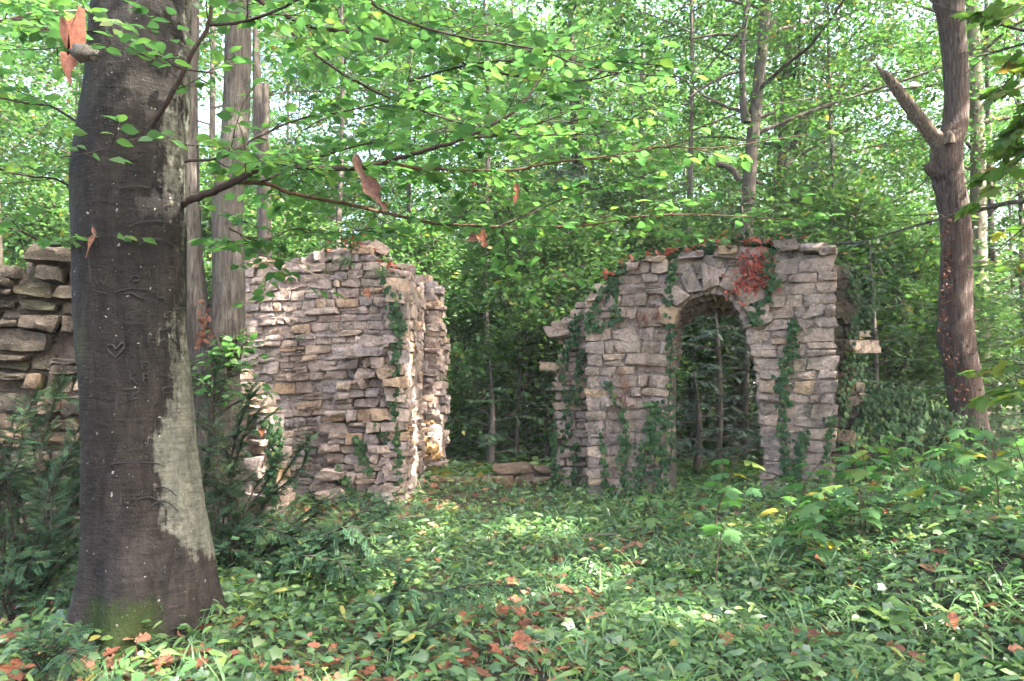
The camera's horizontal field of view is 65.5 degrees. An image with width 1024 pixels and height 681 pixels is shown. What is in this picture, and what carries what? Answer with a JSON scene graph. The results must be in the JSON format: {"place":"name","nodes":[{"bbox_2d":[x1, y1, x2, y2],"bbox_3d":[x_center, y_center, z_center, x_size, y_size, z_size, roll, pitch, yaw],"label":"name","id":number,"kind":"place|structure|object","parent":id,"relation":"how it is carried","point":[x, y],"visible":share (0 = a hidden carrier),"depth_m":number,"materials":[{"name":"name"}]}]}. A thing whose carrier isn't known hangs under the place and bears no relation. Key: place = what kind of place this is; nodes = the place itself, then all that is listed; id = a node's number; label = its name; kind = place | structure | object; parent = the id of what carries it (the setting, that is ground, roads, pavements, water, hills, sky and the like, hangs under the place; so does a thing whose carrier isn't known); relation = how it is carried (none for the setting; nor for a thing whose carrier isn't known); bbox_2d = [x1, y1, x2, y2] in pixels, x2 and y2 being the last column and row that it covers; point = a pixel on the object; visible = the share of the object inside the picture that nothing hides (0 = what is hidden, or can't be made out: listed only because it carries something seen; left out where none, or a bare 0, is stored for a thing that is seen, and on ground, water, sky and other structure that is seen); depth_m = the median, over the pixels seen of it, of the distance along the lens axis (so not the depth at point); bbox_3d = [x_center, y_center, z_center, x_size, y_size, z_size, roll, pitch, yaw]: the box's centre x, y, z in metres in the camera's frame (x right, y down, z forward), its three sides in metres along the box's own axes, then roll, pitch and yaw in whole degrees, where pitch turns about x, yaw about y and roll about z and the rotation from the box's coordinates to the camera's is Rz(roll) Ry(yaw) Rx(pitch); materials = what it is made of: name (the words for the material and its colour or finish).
{"place":"outdoors","nodes":[
{"label":"outdoors","id":0,"kind":"place"},
{"bbox_2d":[0,373,1023,680],"bbox_3d":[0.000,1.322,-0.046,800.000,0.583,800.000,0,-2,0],"label":"ground","id":1,"kind":"structure","parent":0,"point":[680,571],"depth_m":5.16,"materials":[{"name":"green plant"}]},
{"bbox_2d":[0,155,69,269],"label":"understorey bush","id":2,"kind":"object","parent":1,"relation":"on","point":[46,216],"visible":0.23,"depth_m":12.59,"materials":[{"name":"green plant"}]},
{"bbox_2d":[0,370,80,631],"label":"yew shrub","id":3,"kind":"object","parent":1,"relation":"on","point":[35,562],"visible":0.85,"depth_m":5.35,"materials":[{"name":"green plant"}]},
{"bbox_2d":[0,243,80,552],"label":"block wall","id":4,"kind":"structure","parent":1,"relation":"on","point":[36,338],"depth_m":6.62,"materials":[{"name":"stone"}]},
{"bbox_2d":[0,0,88,268],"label":"woodland tree","id":5,"kind":"object","parent":1,"relation":"on","point":[2,158],"visible":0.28,"depth_m":15.18,"materials":[{"name":"green plant"}]},
{"bbox_2d":[4,611,99,680],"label":"yew seedling","id":6,"kind":"object","parent":1,"relation":"on","point":[57,656],"visible":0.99,"depth_m":3.64,"materials":[{"name":"green plant"}]},
{"bbox_2d":[0,0,205,238],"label":"woodland tree","id":7,"kind":"object","parent":1,"relation":"on","point":[44,59],"visible":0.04,"depth_m":18.30,"materials":[{"name":"green plant"}]},
{"bbox_2d":[0,0,207,231],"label":"woodland tree","id":8,"kind":"object","parent":1,"relation":"on","point":[40,96],"visible":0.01,"depth_m":24.46,"materials":[{"name":"green plant"}]},
{"bbox_2d":[0,0,389,264],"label":"slender tree","id":9,"kind":"object","parent":1,"relation":"on","point":[213,51],"visible":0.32,"depth_m":10.54,"materials":[{"name":"green plant"}]},
{"bbox_2d":[186,0,251,537],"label":"twin stemmed tree","id":10,"kind":"object","parent":1,"relation":"on","point":[218,316],"visible":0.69,"depth_m":7.55,"materials":[{"name":"grey plant"}]},
{"bbox_2d":[190,328,276,435],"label":"leafy bush","id":11,"kind":"object","parent":1,"relation":"on","point":[231,351],"visible":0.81,"depth_m":7.21,"materials":[{"name":"green plant"}]},
{"bbox_2d":[0,0,485,303],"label":"woodland tree","id":12,"kind":"object","parent":1,"relation":"on","point":[212,106],"visible":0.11,"depth_m":16.64,"materials":[{"name":"green plant"}]},
{"bbox_2d":[252,15,271,259],"bbox_3d":[-3.101,-1.119,9.898,0.346,5.963,0.294,-1,-2,14],"label":"dead snag","id":13,"kind":"object","parent":1,"relation":"on","point":[260,106],"visible":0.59,"depth_m":9.90,"materials":[{"name":"grey wood"}]},
{"bbox_2d":[199,147,333,304],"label":"understorey bush","id":14,"kind":"object","parent":1,"relation":"on","point":[206,231],"visible":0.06,"depth_m":13.96,"materials":[{"name":"green plant"}]},
{"bbox_2d":[240,369,295,519],"bbox_3d":[-2.861,1.101,8.444,1.152,1.621,0.489,-1,-2,20],"label":"wall stub","id":15,"kind":"object","parent":1,"relation":"on","point":[256,446],"depth_m":8.25,"materials":[{"name":"stone"}]},
{"bbox_2d":[253,415,285,514],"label":"ivy","id":16,"kind":"object","parent":15,"relation":"attached to","point":[276,434],"visible":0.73,"depth_m":7.97,"materials":[{"name":"green plant"}]},
{"bbox_2d":[243,184,351,261],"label":"understorey bush","id":17,"kind":"object","parent":1,"relation":"on","point":[252,230],"visible":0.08,"depth_m":13.18,"materials":[{"name":"green plant"}]},
{"bbox_2d":[195,352,405,588],"bbox_3d":[-1.662,1.001,6.034,2.249,1.868,1.375,-1,-2,30],"label":"yew shrub","id":18,"kind":"object","parent":1,"relation":"on","point":[237,534],"visible":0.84,"depth_m":6.13,"materials":[{"name":"green plant"}]},
{"bbox_2d":[198,3,423,262],"bbox_3d":[-8.451,-6.343,32.658,11.238,18.058,9.933,0,-2,10],"label":"woodland tree","id":19,"kind":"object","parent":1,"relation":"on","point":[217,130],"visible":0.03,"depth_m":32.02,"materials":[{"name":"green plant"}]},
{"bbox_2d":[198,1,446,252],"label":"woodland tree","id":20,"kind":"object","parent":1,"relation":"on","point":[287,113],"visible":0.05,"depth_m":26.49,"materials":[{"name":"green plant"}]},
{"bbox_2d":[204,0,441,252],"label":"woodland tree","id":21,"kind":"object","parent":1,"relation":"on","point":[306,94],"visible":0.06,"depth_m":21.31,"materials":[{"name":"green plant"}]},
{"bbox_2d":[241,239,428,504],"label":"ruined wall","id":22,"kind":"structure","parent":1,"relation":"on","point":[330,381],"depth_m":9.46,"materials":[{"name":"stone"}]},
{"bbox_2d":[334,276,407,505],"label":"ivy","id":23,"kind":"object","parent":22,"relation":"attached to","point":[398,327],"visible":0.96,"depth_m":8.95,"materials":[{"name":"green plant"}]},
{"bbox_2d":[198,0,542,249],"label":"slender tree","id":24,"kind":"object","parent":1,"relation":"on","point":[342,124],"visible":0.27,"depth_m":15.03,"materials":[{"name":"green plant"}]},
{"bbox_2d":[251,2,499,309],"bbox_3d":[-5.614,-5.606,29.354,11.210,16.356,9.908,-2,-3,40],"label":"woodland tree","id":25,"kind":"object","parent":1,"relation":"on","point":[310,135],"visible":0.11,"depth_m":28.71,"materials":[{"name":"green plant"}]},
{"bbox_2d":[209,0,576,332],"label":"woodland tree","id":26,"kind":"object","parent":1,"relation":"on","point":[349,125],"visible":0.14,"depth_m":18.20,"materials":[{"name":"green plant"}]},
{"bbox_2d":[262,0,524,267],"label":"woodland tree","id":27,"kind":"object","parent":1,"relation":"on","point":[433,192],"visible":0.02,"depth_m":36.30,"materials":[{"name":"green plant"}]},
{"bbox_2d":[0,0,845,656],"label":"beech tree","id":28,"kind":"object","parent":1,"relation":"on","point":[146,546],"visible":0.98,"depth_m":4.42,"materials":[{"name":"green plant"}]},
{"bbox_2d":[59,6,85,84],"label":"hanging dead leaf","id":29,"kind":"object","parent":28,"relation":"hanging from","point":[72,30],"visible":0.92,"depth_m":3.64,"materials":[{"name":"brown plant"}]},
{"bbox_2d":[352,154,387,209],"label":"hanging dead leaf","id":30,"kind":"object","parent":28,"relation":"hanging from","point":[371,187],"visible":1,"depth_m":4.23,"materials":[{"name":"brown plant"}]},
{"bbox_2d":[417,275,450,471],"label":"ragged pier","id":31,"kind":"structure","parent":1,"relation":"on","point":[436,350],"depth_m":11.10,"materials":[{"name":"stone"}]},
{"bbox_2d":[356,549,543,665],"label":"yew branch","id":32,"kind":"object","parent":1,"relation":"on","point":[393,593],"visible":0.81,"depth_m":4.65,"materials":[{"name":"green plant"}]},
{"bbox_2d":[374,205,526,434],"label":"understorey bush","id":33,"kind":"object","parent":1,"relation":"on","point":[426,264],"visible":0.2,"depth_m":14.82,"materials":[{"name":"green plant"}]},
{"bbox_2d":[342,0,592,402],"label":"woodland tree","id":34,"kind":"object","parent":1,"relation":"on","point":[460,96],"visible":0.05,"depth_m":26.13,"materials":[{"name":"green plant"}]},
{"bbox_2d":[411,215,539,437],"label":"understorey bush","id":35,"kind":"object","parent":1,"relation":"on","point":[480,314],"visible":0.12,"depth_m":16.84,"materials":[{"name":"green plant"}]},
{"bbox_2d":[291,0,663,447],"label":"slender tree","id":36,"kind":"object","parent":1,"relation":"on","point":[489,164],"visible":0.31,"depth_m":15.46,"materials":[{"name":"green plant"}]},
{"bbox_2d":[398,137,587,429],"bbox_3d":[0.143,-1.602,20.133,6.110,7.910,6.182,0,-2,10],"label":"understorey bush","id":37,"kind":"object","parent":1,"relation":"on","point":[439,213],"visible":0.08,"depth_m":19.68,"materials":[{"name":"green plant"}]},
{"bbox_2d":[430,462,561,489],"bbox_3d":[-0.166,1.803,10.511,1.776,0.368,0.628,0,-2,6],"label":"wall footing","id":38,"kind":"object","parent":1,"relation":"on","point":[530,474],"depth_m":10.36,"materials":[{"name":"stone"}]},
{"bbox_2d":[447,359,545,465],"bbox_3d":[-0.381,1.186,12.437,1.524,1.805,2.158,1,-2,-36],"label":"yew tree","id":39,"kind":"object","parent":1,"relation":"on","point":[491,439],"visible":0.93,"depth_m":12.33,"materials":[{"name":"green plant"}]},
{"bbox_2d":[356,0,637,419],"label":"woodland tree","id":40,"kind":"object","parent":1,"relation":"on","point":[561,21],"visible":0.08,"depth_m":23.36,"materials":[{"name":"green plant"}]},
{"bbox_2d":[439,240,556,429],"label":"understorey bush","id":41,"kind":"object","parent":1,"relation":"on","point":[450,325],"visible":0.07,"depth_m":19.25,"materials":[{"name":"green plant"}]},
{"bbox_2d":[0,0,1019,393],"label":"distant woodland","id":42,"kind":"object","parent":1,"relation":"on","point":[516,148],"visible":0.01,"depth_m":55.89,"materials":[{"name":"green plant"}]},
{"bbox_2d":[0,458,1023,680],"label":"woodland herbs","id":43,"kind":"object","parent":1,"relation":"on","point":[675,642],"visible":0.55,"depth_m":4.96,"materials":[{"name":"green plant"}]},
{"bbox_2d":[0,467,1023,680],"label":"ivy carpet","id":44,"kind":"object","parent":1,"relation":"on","point":[276,652],"visible":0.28,"depth_m":4.81,"materials":[{"name":"green plant"}]},
{"bbox_2d":[0,463,1023,680],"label":"leaf litter","id":45,"kind":"object","parent":1,"relation":"on","point":[524,622],"visible":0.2,"depth_m":4.44,"materials":[{"name":"brown plant"}]},
{"bbox_2d":[486,323,556,461],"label":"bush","id":46,"kind":"object","parent":1,"relation":"on","point":[546,452],"visible":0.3,"depth_m":13.11,"materials":[{"name":"green plant"}]},
{"bbox_2d":[443,153,619,461],"bbox_3d":[-0.066,-0.498,12.787,4.010,5.191,4.057,1,-2,-33],"label":"understorey bush","id":47,"kind":"object","parent":1,"relation":"on","point":[492,292],"visible":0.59,"depth_m":12.70,"materials":[{"name":"green plant"}]},
{"bbox_2d":[446,194,686,460],"bbox_3d":[0.524,-0.246,13.427,4.332,4.733,3.890,1,-2,-18],"label":"understorey bush","id":48,"kind":"object","parent":1,"relation":"on","point":[545,299],"visible":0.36,"depth_m":13.10,"materials":[{"name":"green plant"}]},
{"bbox_2d":[395,0,776,295],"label":"slender tree","id":49,"kind":"object","parent":1,"relation":"on","point":[576,156],"visible":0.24,"depth_m":17.78,"materials":[{"name":"green plant"}]},
{"bbox_2d":[479,123,700,415],"bbox_3d":[2.051,-1.494,17.965,5.896,7.543,5.827,0,-2,7],"label":"understorey bush","id":50,"kind":"object","parent":1,"relation":"on","point":[593,170],"visible":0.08,"depth_m":17.91,"materials":[{"name":"green plant"}]},
{"bbox_2d":[501,94,690,437],"bbox_3d":[1.548,-1.452,15.707,3.438,7.301,3.847,2,-3,-42],"label":"yew tree","id":51,"kind":"object","parent":1,"relation":"on","point":[583,175],"visible":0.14,"depth_m":15.88,"materials":[{"name":"green plant"}]},
{"bbox_2d":[489,201,705,440],"bbox_3d":[1.533,-0.098,13.501,3.470,4.440,3.430,-1,-2,26],"label":"understorey bush","id":52,"kind":"object","parent":1,"relation":"on","point":[611,259],"visible":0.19,"depth_m":13.17,"materials":[{"name":"green plant"}]},
{"bbox_2d":[430,0,783,250],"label":"woodland tree","id":53,"kind":"object","parent":1,"relation":"on","point":[685,128],"visible":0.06,"depth_m":28.08,"materials":[{"name":"green plant"}]},
{"bbox_2d":[480,0,739,326],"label":"woodland tree","id":54,"kind":"object","parent":1,"relation":"on","point":[646,80],"visible":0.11,"depth_m":25.23,"materials":[{"name":"green plant"}]},
{"bbox_2d":[482,0,783,214],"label":"slender tree","id":55,"kind":"object","parent":1,"relation":"on","point":[642,97],"visible":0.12,"depth_m":24.08,"materials":[{"name":"green plant"}]},
{"bbox_2d":[557,205,739,436],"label":"understorey bush","id":56,"kind":"object","parent":1,"relation":"on","point":[691,382],"visible":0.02,"depth_m":16.39,"materials":[{"name":"green plant"}]},
{"bbox_2d":[541,147,756,428],"bbox_3d":[2.572,-0.845,15.441,4.744,6.069,4.688,-1,-2,29],"label":"understorey bush","id":57,"kind":"object","parent":1,"relation":"on","point":[648,236],"visible":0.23,"depth_m":14.93,"materials":[{"name":"green plant"}]},
{"bbox_2d":[539,238,839,497],"bbox_3d":[2.016,0.442,9.669,3.640,3.082,1.385,-1,-2,22],"label":"stone gateway","id":58,"kind":"object","parent":1,"relation":"on","point":[805,298],"visible":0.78,"depth_m":9.19,"materials":[{"name":"stone"}]},
{"bbox_2d":[548,310,586,490],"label":"ivy","id":59,"kind":"object","parent":58,"relation":"attached to","point":[568,398],"visible":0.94,"depth_m":10.06,"materials":[{"name":"green plant"}]},
{"bbox_2d":[598,381,671,498],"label":"ivy","id":60,"kind":"object","parent":58,"relation":"attached to","point":[653,440],"visible":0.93,"depth_m":9.17,"materials":[{"name":"green plant"}]},
{"bbox_2d":[583,248,781,465],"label":"ivy","id":61,"kind":"object","parent":58,"relation":"attached to","point":[773,284],"visible":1,"depth_m":9.11,"materials":[{"name":"green plant"}]},
{"bbox_2d":[602,229,807,284],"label":"ivy","id":62,"kind":"object","parent":58,"relation":"attached to","point":[675,253],"visible":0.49,"depth_m":9.15,"materials":[{"name":"green plant"}]},
{"bbox_2d":[721,235,781,307],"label":"red creeper leaves","id":63,"kind":"object","parent":58,"relation":"on","point":[756,265],"visible":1,"depth_m":8.87,"materials":[{"name":"red plant"}]},
{"bbox_2d":[771,317,837,487],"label":"ivy","id":64,"kind":"object","parent":58,"relation":"attached to","point":[793,328],"visible":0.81,"depth_m":8.69,"materials":[{"name":"green plant"}]},
{"bbox_2d":[589,0,824,393],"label":"woodland tree","id":65,"kind":"object","parent":1,"relation":"on","point":[668,6],"visible":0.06,"depth_m":32.52,"materials":[{"name":"green plant"}]},
{"bbox_2d":[676,369,743,474],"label":"fir tree","id":66,"kind":"object","parent":1,"relation":"on","point":[698,461],"visible":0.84,"depth_m":11.04,"materials":[{"name":"green plant"}]},
{"bbox_2d":[676,313,762,472],"bbox_3d":[3.119,0.708,11.645,2.261,2.705,2.083,-1,-2,16],"label":"fir tree","id":67,"kind":"object","parent":1,"relation":"on","point":[718,378],"visible":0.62,"depth_m":11.65,"materials":[{"name":"green plant"}]},
{"bbox_2d":[418,400,1023,486],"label":"forest floor plants","id":68,"kind":"object","parent":1,"relation":"on","point":[535,458],"visible":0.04,"depth_m":12.83,"materials":[{"name":"green plant"}]},
{"bbox_2d":[558,0,884,447],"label":"slender tree","id":69,"kind":"object","parent":1,"relation":"on","point":[612,91],"visible":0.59,"depth_m":15.83,"materials":[{"name":"green plant"}]},
{"bbox_2d":[676,188,782,458],"bbox_3d":[3.849,-0.240,13.421,3.041,4.720,2.601,-2,-3,39],"label":"yew tree","id":70,"kind":"object","parent":1,"relation":"on","point":[745,408],"visible":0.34,"depth_m":13.36,"materials":[{"name":"green plant"}]},
{"bbox_2d":[697,455,765,539],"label":"maple sapling","id":71,"kind":"object","parent":1,"relation":"on","point":[732,496],"visible":0.96,"depth_m":6.50,"materials":[{"name":"green plant"}]},
{"bbox_2d":[447,0,1023,451],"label":"maple tree","id":72,"kind":"object","parent":1,"relation":"on","point":[749,178],"visible":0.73,"depth_m":15.08,"materials":[{"name":"green plant"}]},
{"bbox_2d":[677,169,803,441],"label":"understorey bush","id":73,"kind":"object","parent":1,"relation":"on","point":[721,225],"visible":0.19,"depth_m":14.98,"materials":[{"name":"green plant"}]},
{"bbox_2d":[632,0,928,301],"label":"woodland tree","id":74,"kind":"object","parent":1,"relation":"on","point":[808,144],"visible":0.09,"depth_m":24.71,"materials":[{"name":"green plant"}]},
{"bbox_2d":[566,0,1018,217],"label":"leaning tree","id":75,"kind":"object","parent":1,"relation":"on","point":[781,153],"visible":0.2,"depth_m":20.11,"materials":[{"name":"green plant"}]},
{"bbox_2d":[695,128,942,421],"bbox_3d":[6.307,-1.303,17.152,6.506,7.109,5.843,1,-2,-33],"label":"understorey bush","id":76,"kind":"object","parent":1,"relation":"on","point":[786,210],"visible":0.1,"depth_m":16.91,"materials":[{"name":"green plant"}]},
{"bbox_2d":[787,490,858,544],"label":"maple sapling","id":77,"kind":"object","parent":1,"relation":"on","point":[807,510],"visible":0.92,"depth_m":5.90,"materials":[{"name":"green plant"}]},
{"bbox_2d":[653,0,1023,298],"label":"woodland tree","id":78,"kind":"object","parent":1,"relation":"on","point":[718,144],"visible":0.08,"depth_m":20.40,"materials":[{"name":"green plant"}]},
{"bbox_2d":[657,0,1023,378],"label":"woodland tree","id":79,"kind":"object","parent":1,"relation":"on","point":[823,58],"visible":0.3,"depth_m":16.70,"materials":[{"name":"green plant"}]},
{"bbox_2d":[751,114,939,419],"bbox_3d":[6.363,-1.069,15.233,3.547,6.501,3.638,0,-2,0],"label":"fir tree","id":80,"kind":"object","parent":1,"relation":"on","point":[831,141],"visible":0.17,"depth_m":15.34,"materials":[{"name":"green plant"}]},
{"bbox_2d":[689,166,1023,419],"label":"understorey bush","id":81,"kind":"object","parent":1,"relation":"on","point":[868,227],"visible":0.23,"depth_m":14.09,"materials":[{"name":"green plant"}]},
{"bbox_2d":[829,486,887,534],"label":"maple sapling","id":82,"kind":"object","parent":1,"relation":"on","point":[839,491],"visible":0.87,"depth_m":5.92,"materials":[{"name":"green plant"}]},
{"bbox_2d":[768,0,1023,432],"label":"woodland tree","id":83,"kind":"object","parent":1,"relation":"on","point":[990,200],"visible":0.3,"depth_m":18.90,"materials":[{"name":"green plant"}]},
{"bbox_2d":[771,0,1023,438],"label":"shaded tree","id":84,"kind":"object","parent":1,"relation":"on","point":[982,215],"visible":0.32,"depth_m":16.59,"materials":[{"name":"green plant"}]},
{"bbox_2d":[841,240,958,417],"bbox_3d":[5.591,0.242,12.638,2.974,3.702,3.147,0,-2,0],"label":"yew tree","id":85,"kind":"object","parent":1,"relation":"on","point":[875,364],"visible":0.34,"depth_m":12.55,"materials":[{"name":"green plant"}]},
{"bbox_2d":[804,0,1023,424],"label":"woodland tree","id":86,"kind":"object","parent":1,"relation":"on","point":[1020,207],"visible":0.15,"depth_m":21.69,"materials":[{"name":"green plant"}]},
{"bbox_2d":[831,260,1000,481],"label":"ivy clad wall","id":87,"kind":"structure","parent":1,"relation":"on","point":[843,304],"depth_m":9.66,"materials":[{"name":"stone"}]},
{"bbox_2d":[836,263,1009,481],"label":"ivy","id":88,"kind":"object","parent":87,"relation":"attached to","point":[872,408],"visible":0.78,"depth_m":9.66,"materials":[{"name":"green plant"}]},
{"bbox_2d":[828,0,1023,258],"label":"shade tree","id":89,"kind":"object","parent":1,"relation":"on","point":[996,205],"visible":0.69,"depth_m":8.56,"materials":[{"name":"plant"}]},
{"bbox_2d":[832,196,1023,418],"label":"understorey bush","id":90,"kind":"object","parent":1,"relation":"on","point":[900,298],"visible":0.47,"depth_m":13.60,"materials":[{"name":"green plant"}]},
{"bbox_2d":[875,0,990,441],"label":"reddish tree","id":91,"kind":"object","parent":1,"relation":"on","point":[955,326],"visible":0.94,"depth_m":11.62,"materials":[{"name":"brown plant"}]},
{"bbox_2d":[897,482,969,533],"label":"maple sapling","id":92,"kind":"object","parent":1,"relation":"on","point":[921,505],"visible":0.94,"depth_m":5.84,"materials":[{"name":"green plant"}]},
{"bbox_2d":[852,0,1023,354],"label":"woodland tree","id":93,"kind":"object","parent":1,"relation":"on","point":[1002,108],"visible":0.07,"depth_m":26.74,"materials":[{"name":"green plant"}]},
{"bbox_2d":[867,221,1023,447],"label":"yew tree","id":94,"kind":"object","parent":1,"relation":"on","point":[1017,419],"visible":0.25,"depth_m":14.06,"materials":[{"name":"green plant"}]},
{"bbox_2d":[887,256,1023,425],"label":"understorey bush","id":95,"kind":"object","parent":1,"relation":"on","point":[1003,317],"visible":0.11,"depth_m":15.27,"materials":[{"name":"green plant"}]},
{"bbox_2d":[899,0,1023,411],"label":"woodland tree","id":96,"kind":"object","parent":1,"relation":"on","point":[1011,256],"visible":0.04,"depth_m":28.60,"materials":[{"name":"green plant"}]},
{"bbox_2d":[944,424,988,482],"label":"maple sapling","id":97,"kind":"object","parent":1,"relation":"on","point":[964,460],"visible":0.91,"depth_m":6.91,"materials":[{"name":"green plant"}]},
{"bbox_2d":[915,312,1023,457],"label":"yew tree","id":98,"kind":"object","parent":1,"relation":"on","point":[991,386],"visible":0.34,"depth_m":11.73,"materials":[{"name":"green plant"}]},
{"bbox_2d":[949,0,1023,413],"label":"maple tree","id":99,"kind":"object","parent":1,"relation":"on","point":[1008,144],"visible":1,"depth_m":6.05,"materials":[{"name":"green plant"}]},
{"bbox_2d":[0,0,1023,354],"label":"sky","id":100,"kind":"structure","parent":0,"point":[200,114],"materials":[{"name":"white"}]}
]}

